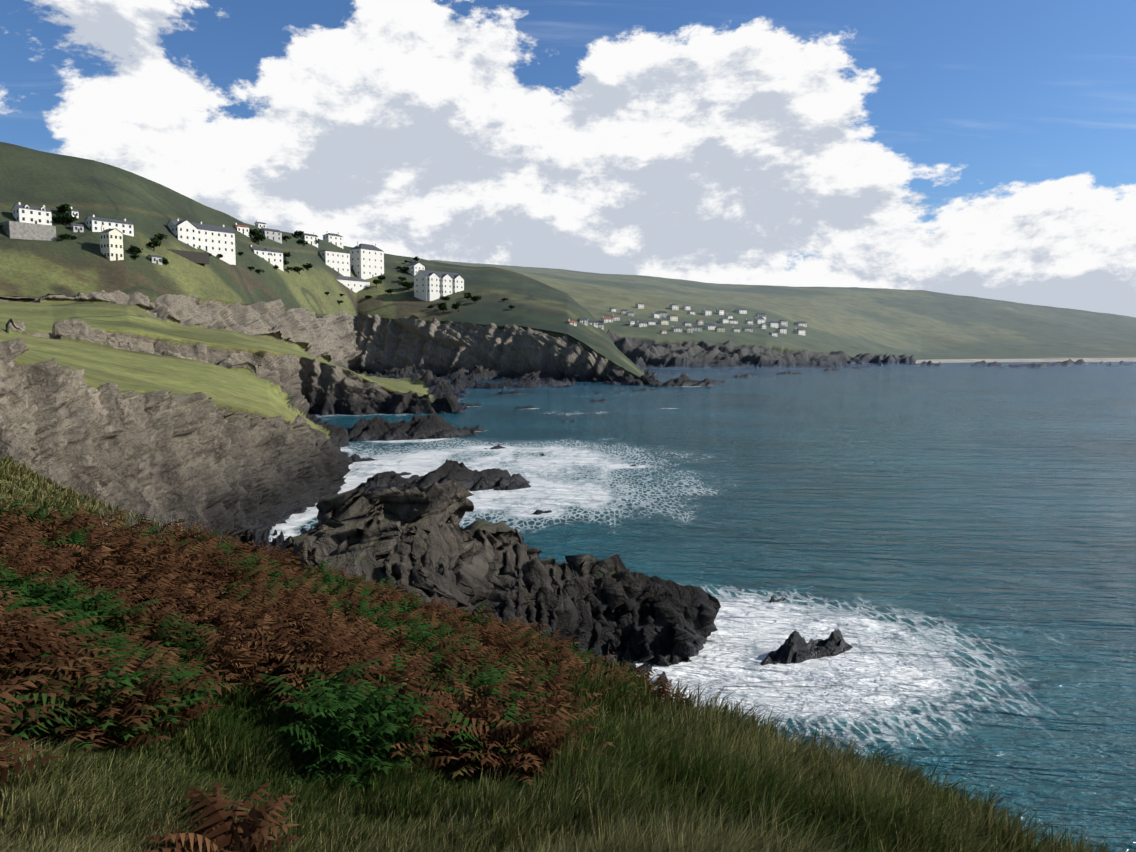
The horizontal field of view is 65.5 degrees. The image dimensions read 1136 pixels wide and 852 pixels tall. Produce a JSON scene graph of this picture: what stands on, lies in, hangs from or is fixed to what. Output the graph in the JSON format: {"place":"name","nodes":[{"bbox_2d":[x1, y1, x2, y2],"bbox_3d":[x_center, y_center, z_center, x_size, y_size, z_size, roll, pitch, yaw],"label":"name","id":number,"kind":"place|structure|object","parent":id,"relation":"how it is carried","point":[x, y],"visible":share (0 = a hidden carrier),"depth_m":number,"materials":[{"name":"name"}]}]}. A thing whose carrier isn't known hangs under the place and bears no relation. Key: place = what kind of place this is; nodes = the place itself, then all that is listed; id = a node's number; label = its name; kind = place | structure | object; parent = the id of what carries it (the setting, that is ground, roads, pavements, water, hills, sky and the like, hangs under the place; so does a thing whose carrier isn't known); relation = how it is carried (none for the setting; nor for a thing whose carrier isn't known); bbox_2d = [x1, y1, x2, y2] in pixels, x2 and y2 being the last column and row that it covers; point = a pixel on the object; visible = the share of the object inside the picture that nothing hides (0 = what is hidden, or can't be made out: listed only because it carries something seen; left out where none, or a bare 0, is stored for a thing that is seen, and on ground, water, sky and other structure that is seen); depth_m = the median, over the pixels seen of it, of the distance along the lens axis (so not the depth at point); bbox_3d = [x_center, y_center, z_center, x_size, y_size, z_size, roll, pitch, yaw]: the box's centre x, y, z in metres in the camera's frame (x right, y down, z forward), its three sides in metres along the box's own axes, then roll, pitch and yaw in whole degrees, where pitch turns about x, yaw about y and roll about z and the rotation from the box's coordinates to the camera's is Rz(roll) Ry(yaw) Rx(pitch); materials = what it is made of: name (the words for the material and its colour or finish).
{"place":"outdoors","nodes":[
{"label":"outdoors","id":0,"kind":"place"},
{"bbox_2d":[0,142,1135,831],"bbox_3d":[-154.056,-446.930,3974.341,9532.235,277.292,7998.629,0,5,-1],"label":"coastal hillside terrain","id":1,"kind":"structure","parent":0,"point":[176,388],"depth_m":415.92,"materials":[{"name":"green plant"}]},
{"bbox_2d":[1,221,55,240],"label":"terrace wall","id":2,"kind":"structure","parent":1,"relation":"on","point":[20,230],"depth_m":463.61,"materials":[{"name":"stone"}]},
{"bbox_2d":[12,202,51,224],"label":"house","id":3,"kind":"structure","parent":1,"relation":"on","point":[32,214],"depth_m":477.23,"materials":[{"name":"paint"}]},
{"bbox_2d":[68,206,78,217],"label":"house","id":4,"kind":"structure","parent":1,"relation":"on","point":[74,213],"depth_m":502.95,"materials":[{"name":"paint"}]},
{"bbox_2d":[69,223,83,231],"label":"house","id":5,"kind":"structure","parent":1,"relation":"on","point":[74,227],"depth_m":491.59,"materials":[{"name":"paint"}]},
{"bbox_2d":[85,214,133,236],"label":"house","id":6,"kind":"structure","parent":1,"relation":"on","point":[93,223],"depth_m":506.53,"materials":[{"name":"paint"}]},
{"bbox_2d":[100,226,123,260],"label":"house","id":7,"kind":"structure","parent":1,"relation":"on","point":[111,244],"depth_m":483.00,"materials":[{"name":"paint"}]},
{"bbox_2d":[147,254,162,264],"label":"house","id":8,"kind":"structure","parent":1,"relation":"on","point":[156,259],"depth_m":508.91,"materials":[{"name":"paint"}]},
{"bbox_2d":[100,501,228,543],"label":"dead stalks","id":9,"kind":"object","parent":1,"relation":"on","point":[142,521],"visible":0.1,"depth_m":11.64,"materials":[{"name":"brown plant"}]},
{"bbox_2d":[167,249,208,263],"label":"terrace wall","id":10,"kind":"structure","parent":1,"relation":"on","point":[198,257],"depth_m":547.83,"materials":[{"name":"stone"}]},
{"bbox_2d":[167,218,235,264],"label":"hotel","id":11,"kind":"structure","parent":1,"relation":"on","point":[215,240],"depth_m":578.06,"materials":[{"name":"paint"}]},
{"bbox_2d":[234,223,249,236],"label":"red house","id":12,"kind":"structure","parent":1,"relation":"on","point":[243,229],"depth_m":656.05,"materials":[{"name":"paint"}]},
{"bbox_2d":[0,204,514,312],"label":"trees","id":13,"kind":"object","parent":1,"relation":"on","point":[66,218],"visible":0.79,"depth_m":669.59,"materials":[{"name":"green plant"}]},
{"bbox_2d":[254,220,265,227],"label":"house","id":14,"kind":"structure","parent":1,"relation":"on","point":[259,224],"depth_m":691.15,"materials":[{"name":"paint"}]},
{"bbox_2d":[250,244,282,270],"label":"house","id":15,"kind":"structure","parent":1,"relation":"on","point":[276,258],"depth_m":655.03,"materials":[{"name":"paint"}]},
{"bbox_2d":[260,226,281,243],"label":"house","id":16,"kind":"structure","parent":1,"relation":"on","point":[274,235],"depth_m":691.68,"materials":[{"name":"paint"}]},
{"bbox_2d":[301,231,317,247],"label":"house","id":17,"kind":"structure","parent":1,"relation":"on","point":[311,239],"depth_m":738.49,"materials":[{"name":"paint"}]},
{"bbox_2d":[322,231,342,248],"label":"house","id":18,"kind":"structure","parent":1,"relation":"on","point":[335,239],"depth_m":776.19,"materials":[{"name":"paint"}]},
{"bbox_2d":[319,250,349,276],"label":"hotel","id":19,"kind":"structure","parent":1,"relation":"on","point":[339,262],"depth_m":747.93,"materials":[{"name":"paint"}]},
{"bbox_2d":[336,276,369,292],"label":"house","id":20,"kind":"structure","parent":1,"relation":"on","point":[355,284],"depth_m":754.09,"materials":[{"name":"paint"}]},
{"bbox_2d":[349,242,383,279],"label":"hotel","id":21,"kind":"structure","parent":1,"relation":"on","point":[366,261],"depth_m":777.00,"materials":[{"name":"paint"}]},
{"bbox_2d":[390,471,410,475],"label":"skerry rock","id":22,"kind":"object","parent":1,"relation":"on","point":[404,473],"visible":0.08,"depth_m":142.14,"materials":[{"name":"grey stone"}]},
{"bbox_2d":[0,490,802,851],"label":"bracken fronds","id":23,"kind":"object","parent":1,"relation":"on","point":[380,676],"visible":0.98,"depth_m":5.83,"materials":[{"name":"brown plant"}]},
{"bbox_2d":[406,262,424,275],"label":"house","id":24,"kind":"structure","parent":1,"relation":"on","point":[414,268],"depth_m":809.43,"materials":[{"name":"paint"}]},
{"bbox_2d":[413,270,463,300],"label":"hotel","id":25,"kind":"structure","parent":1,"relation":"on","point":[431,285],"depth_m":755.27,"materials":[{"name":"paint"}]},
{"bbox_2d":[352,459,529,490],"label":"skerry rock","id":26,"kind":"object","parent":1,"relation":"on","point":[463,475],"visible":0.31,"depth_m":126.73,"materials":[{"name":"grey stone"}]},
{"bbox_2d":[463,425,485,430],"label":"skerry rock","id":27,"kind":"object","parent":1,"relation":"on","point":[478,428],"visible":0.15,"depth_m":220.10,"materials":[{"name":"grey stone"}]},
{"bbox_2d":[512,370,563,380],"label":"skerry rock","id":28,"kind":"object","parent":1,"relation":"on","point":[541,376],"visible":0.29,"depth_m":580.21,"materials":[{"name":"grey stone"}]},
{"bbox_2d":[0,455,1135,851],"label":"grass","id":29,"kind":"structure","parent":1,"relation":"on","point":[702,777],"depth_m":4.54,"materials":[{"name":"green plant"}]},
{"bbox_2d":[566,318,576,325],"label":"village house","id":30,"kind":"structure","parent":1,"relation":"on","point":[574,323],"depth_m":675.53,"materials":[{"name":"paint"}]},
{"bbox_2d":[577,318,587,325],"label":"village house","id":31,"kind":"structure","parent":1,"relation":"on","point":[583,321],"depth_m":704.44,"materials":[{"name":"paint"}]},
{"bbox_2d":[587,318,597,327],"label":"village house","id":32,"kind":"structure","parent":1,"relation":"on","point":[594,323],"depth_m":724.58,"materials":[{"name":"stone"}]},
{"bbox_2d":[601,317,612,322],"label":"village house","id":33,"kind":"structure","parent":1,"relation":"on","point":[606,319],"depth_m":1215.16,"materials":[{"name":"paint"}]},
{"bbox_2d":[612,316,619,320],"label":"village house","id":34,"kind":"structure","parent":1,"relation":"on","point":[616,318],"depth_m":1232.59,"materials":[{"name":"paint"}]},
{"bbox_2d":[620,309,628,313],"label":"village house","id":35,"kind":"structure","parent":1,"relation":"on","point":[623,311],"depth_m":1306.25,"materials":[{"name":"stone"}]},
{"bbox_2d":[626,311,633,315],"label":"village house","id":36,"kind":"structure","parent":1,"relation":"on","point":[629,313],"depth_m":1299.18,"materials":[{"name":"paint"}]},
{"bbox_2d":[628,319,634,325],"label":"village house","id":37,"kind":"structure","parent":1,"relation":"on","point":[631,322],"depth_m":1211.20,"materials":[{"name":"paint"}]},
{"bbox_2d":[635,302,643,308],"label":"village house","id":38,"kind":"structure","parent":1,"relation":"on","point":[639,305],"depth_m":1416.88,"materials":[{"name":"stone"}]},
{"bbox_2d":[636,321,646,326],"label":"village house","id":39,"kind":"structure","parent":1,"relation":"on","point":[641,324],"depth_m":1211.18,"materials":[{"name":"paint"}]},
{"bbox_2d":[645,320,655,324],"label":"village house","id":40,"kind":"structure","parent":1,"relation":"on","point":[650,322],"depth_m":1228.94,"materials":[{"name":"stone"}]},
{"bbox_2d":[651,312,658,317],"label":"village house","id":41,"kind":"structure","parent":1,"relation":"on","point":[654,315],"depth_m":1314.21,"materials":[{"name":"paint"}]},
{"bbox_2d":[656,311,666,316],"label":"village house","id":42,"kind":"structure","parent":1,"relation":"on","point":[662,313],"depth_m":1360.39,"materials":[{"name":"paint"}]},
{"bbox_2d":[657,319,668,324],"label":"village house","id":43,"kind":"structure","parent":1,"relation":"on","point":[663,321],"depth_m":1249.54,"materials":[{"name":"paint"}]},
{"bbox_2d":[666,314,677,320],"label":"village house","id":44,"kind":"structure","parent":1,"relation":"on","point":[671,317],"depth_m":1333.20,"materials":[{"name":"paint"}]},
{"bbox_2d":[669,304,677,309],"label":"village house","id":45,"kind":"structure","parent":1,"relation":"on","point":[673,306],"depth_m":1453.40,"materials":[{"name":"paint"}]},
{"bbox_2d":[671,327,681,331],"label":"village house","id":46,"kind":"structure","parent":1,"relation":"on","point":[676,329],"depth_m":1213.90,"materials":[{"name":"paint"}]},
{"bbox_2d":[682,305,689,309],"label":"village house","id":47,"kind":"structure","parent":1,"relation":"on","point":[685,307],"depth_m":1476.21,"materials":[{"name":"stone"}]},
{"bbox_2d":[682,322,690,325],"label":"village house","id":48,"kind":"structure","parent":1,"relation":"on","point":[686,323],"depth_m":1284.58,"materials":[{"name":"paint"}]},
{"bbox_2d":[686,326,692,332],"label":"village house","id":49,"kind":"structure","parent":1,"relation":"on","point":[689,328],"depth_m":1222.35,"materials":[{"name":"paint"}]},
{"bbox_2d":[687,310,694,314],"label":"village house","id":50,"kind":"structure","parent":1,"relation":"on","point":[692,312],"depth_m":1440.83,"materials":[{"name":"paint"}]},
{"bbox_2d":[691,325,701,331],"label":"village house","id":51,"kind":"structure","parent":1,"relation":"on","point":[697,328],"depth_m":1249.99,"materials":[{"name":"paint"}]},
{"bbox_2d":[696,319,702,324],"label":"village house","id":52,"kind":"structure","parent":1,"relation":"on","point":[699,322],"depth_m":1331.07,"materials":[{"name":"paint"}]},
{"bbox_2d":[702,309,711,314],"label":"village house","id":53,"kind":"structure","parent":1,"relation":"on","point":[706,311],"depth_m":1461.03,"materials":[{"name":"paint"}]},
{"bbox_2d":[704,324,715,329],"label":"village house","id":54,"kind":"structure","parent":1,"relation":"on","point":[710,326],"depth_m":1288.14,"materials":[{"name":"paint"}]},
{"bbox_2d":[715,326,724,331],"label":"village house","id":55,"kind":"structure","parent":1,"relation":"on","point":[719,329],"depth_m":1279.98,"materials":[{"name":"paint"}]},
{"bbox_2d":[716,309,723,314],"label":"village house","id":56,"kind":"structure","parent":1,"relation":"on","point":[719,311],"depth_m":1489.25,"materials":[{"name":"paint"}]},
{"bbox_2d":[719,318,728,322],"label":"village house","id":57,"kind":"structure","parent":1,"relation":"on","point":[723,320],"depth_m":1407.06,"materials":[{"name":"paint"}]},
{"bbox_2d":[725,314,732,318],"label":"village house","id":58,"kind":"structure","parent":1,"relation":"on","point":[728,316],"depth_m":1461.21,"materials":[{"name":"paint"}]},
{"bbox_2d":[729,319,737,323],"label":"village house","id":59,"kind":"structure","parent":1,"relation":"on","point":[733,321],"depth_m":1417.65,"materials":[{"name":"stone"}]},
{"bbox_2d":[731,328,739,331],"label":"village house","id":60,"kind":"structure","parent":1,"relation":"on","point":[735,329],"depth_m":1309.13,"materials":[{"name":"paint"}]},
{"bbox_2d":[734,308,746,313],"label":"village house","id":61,"kind":"structure","parent":1,"relation":"on","point":[741,310],"depth_m":1560.47,"materials":[{"name":"paint"}]},
{"bbox_2d":[742,327,752,331],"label":"village house","id":62,"kind":"structure","parent":1,"relation":"on","point":[749,329],"depth_m":1342.15,"materials":[{"name":"paint"}]},
{"bbox_2d":[745,319,752,324],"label":"village house","id":63,"kind":"structure","parent":1,"relation":"on","point":[748,321],"depth_m":1447.41,"materials":[{"name":"paint"}]},
{"bbox_2d":[753,317,764,323],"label":"village house","id":64,"kind":"structure","parent":1,"relation":"on","point":[757,320],"depth_m":1475.83,"materials":[{"name":"paint"}]},
{"bbox_2d":[759,323,765,328],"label":"village house","id":65,"kind":"structure","parent":1,"relation":"on","point":[762,325],"depth_m":1412.56,"materials":[{"name":"stone"}]},
{"bbox_2d":[766,321,777,327],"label":"village house","id":66,"kind":"structure","parent":1,"relation":"on","point":[774,324],"depth_m":1467.72,"materials":[{"name":"paint"}]},
{"bbox_2d":[769,331,776,336],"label":"village house","id":67,"kind":"structure","parent":1,"relation":"on","point":[773,333],"depth_m":1345.17,"materials":[{"name":"paint"}]},
{"bbox_2d":[776,327,786,333],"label":"village house","id":68,"kind":"structure","parent":1,"relation":"on","point":[781,330],"depth_m":1420.80,"materials":[{"name":"stone"}]},
{"bbox_2d":[778,320,787,325],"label":"village house","id":69,"kind":"structure","parent":1,"relation":"on","point":[783,322],"depth_m":1542.18,"materials":[{"name":"paint"}]},
{"bbox_2d":[793,328,804,335],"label":"village house","id":70,"kind":"structure","parent":1,"relation":"on","point":[799,331],"depth_m":1473.17,"materials":[{"name":"paint"}]},
{"bbox_2d":[794,321,806,326],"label":"village house","id":71,"kind":"structure","parent":1,"relation":"on","point":[801,323],"depth_m":1595.21,"materials":[{"name":"paint"}]},
{"bbox_2d":[0,0,1135,316],"label":"sky","id":72,"kind":"structure","parent":0,"point":[986,149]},
{"bbox_2d":[269,362,1135,851],"bbox_3d":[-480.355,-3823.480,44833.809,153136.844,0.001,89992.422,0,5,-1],"label":"sea water","id":73,"kind":"structure","parent":0,"point":[949,550],"depth_m":97.61,"materials":[{"name":"blue liquid"}]},
{"bbox_2d":[351,453,376,461],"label":"skerry rock","id":74,"kind":"object","parent":73,"relation":"in","point":[355,457],"visible":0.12,"depth_m":160.17,"materials":[{"name":"grey stone"}]},
{"bbox_2d":[347,413,480,441],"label":"skerry rock","id":75,"kind":"object","parent":73,"relation":"in","point":[429,426],"visible":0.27,"depth_m":200.92,"materials":[{"name":"grey stone"}]},
{"bbox_2d":[461,402,482,406],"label":"skerry rock","id":76,"kind":"object","parent":73,"relation":"in","point":[468,404],"visible":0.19,"depth_m":317.28,"materials":[{"name":"grey stone"}]},
{"bbox_2d":[484,444,505,448],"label":"skerry rock","id":77,"kind":"object","parent":73,"relation":"in","point":[498,446],"visible":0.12,"depth_m":180.67,"materials":[{"name":"grey stone"}]},
{"bbox_2d":[496,390,526,393],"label":"skerry rock","id":78,"kind":"object","parent":73,"relation":"in","point":[513,392],"visible":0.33,"depth_m":405.42,"materials":[{"name":"grey stone"}]},
{"bbox_2d":[493,480,530,490],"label":"skerry rock","id":79,"kind":"object","parent":73,"relation":"in","point":[513,485],"visible":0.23,"depth_m":128.06,"materials":[{"name":"grey stone"}]},
{"bbox_2d":[514,405,534,408],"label":"skerry rock","id":80,"kind":"object","parent":73,"relation":"in","point":[525,407],"visible":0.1,"depth_m":304.33,"materials":[{"name":"grey stone"}]},
{"bbox_2d":[533,509,551,514],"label":"skerry rock","id":81,"kind":"object","parent":73,"relation":"in","point":[537,512],"visible":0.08,"depth_m":108.97,"materials":[{"name":"grey stone"}]},
{"bbox_2d":[589,399,607,401],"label":"skerry rock","id":82,"kind":"object","parent":73,"relation":"in","point":[600,400],"visible":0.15,"depth_m":344.80,"materials":[{"name":"grey stone"}]},
{"bbox_2d":[632,388,655,390],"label":"skerry rock","id":83,"kind":"object","parent":73,"relation":"in","point":[645,389],"visible":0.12,"depth_m":439.84,"materials":[{"name":"grey stone"}]},
{"bbox_2d":[652,672,667,686],"bbox_3d":[5.512,15.914,53.617,3.750,2.024,2.400,-4,6,-40],"label":"skerry rock","id":84,"kind":"object","parent":73,"relation":"in","point":[663,674],"visible":0.02,"depth_m":53.40,"materials":[{"name":"grey stone"}]},
{"bbox_2d":[649,373,716,386],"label":"skerry rock","id":85,"kind":"object","parent":73,"relation":"in","point":[683,380],"visible":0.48,"depth_m":490.64,"materials":[{"name":"grey stone"}]},
{"bbox_2d":[712,380,727,382],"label":"skerry rock","id":86,"kind":"object","parent":73,"relation":"in","point":[718,381],"visible":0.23,"depth_m":545.60,"materials":[{"name":"grey stone"}]},
{"bbox_2d":[734,373,754,376],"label":"skerry rock","id":87,"kind":"object","parent":73,"relation":"in","point":[746,375],"visible":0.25,"depth_m":657.69,"materials":[{"name":"grey stone"}]},
{"bbox_2d":[760,657,772,665],"bbox_3d":[12.971,15.753,56.947,5.000,1.767,2.100,-3,6,-30],"label":"skerry rock","id":88,"kind":"object","parent":73,"relation":"in","point":[767,660],"visible":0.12,"depth_m":56.74,"materials":[{"name":"grey stone"}]},
{"bbox_2d":[769,596,785,602],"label":"skerry rock","id":89,"kind":"object","parent":73,"relation":"in","point":[772,599],"visible":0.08,"depth_m":70.87,"materials":[{"name":"grey stone"}]},
{"bbox_2d":[776,371,801,373],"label":"skerry rock","id":90,"kind":"object","parent":73,"relation":"in","point":[790,372],"visible":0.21,"depth_m":751.12,"materials":[{"name":"grey stone"}]},
{"bbox_2d":[764,629,852,664],"bbox_3d":[15.975,14.952,58.803,13.750,3.112,5.100,-3,6,-28],"label":"skerry rock","id":91,"kind":"object","parent":73,"relation":"in","point":[795,647],"visible":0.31,"depth_m":57.95,"materials":[{"name":"grey stone"}]},
{"bbox_2d":[823,368,842,370],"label":"skerry rock","id":92,"kind":"object","parent":73,"relation":"in","point":[829,369],"visible":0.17,"depth_m":874.50,"materials":[{"name":"grey stone"}]}
]}

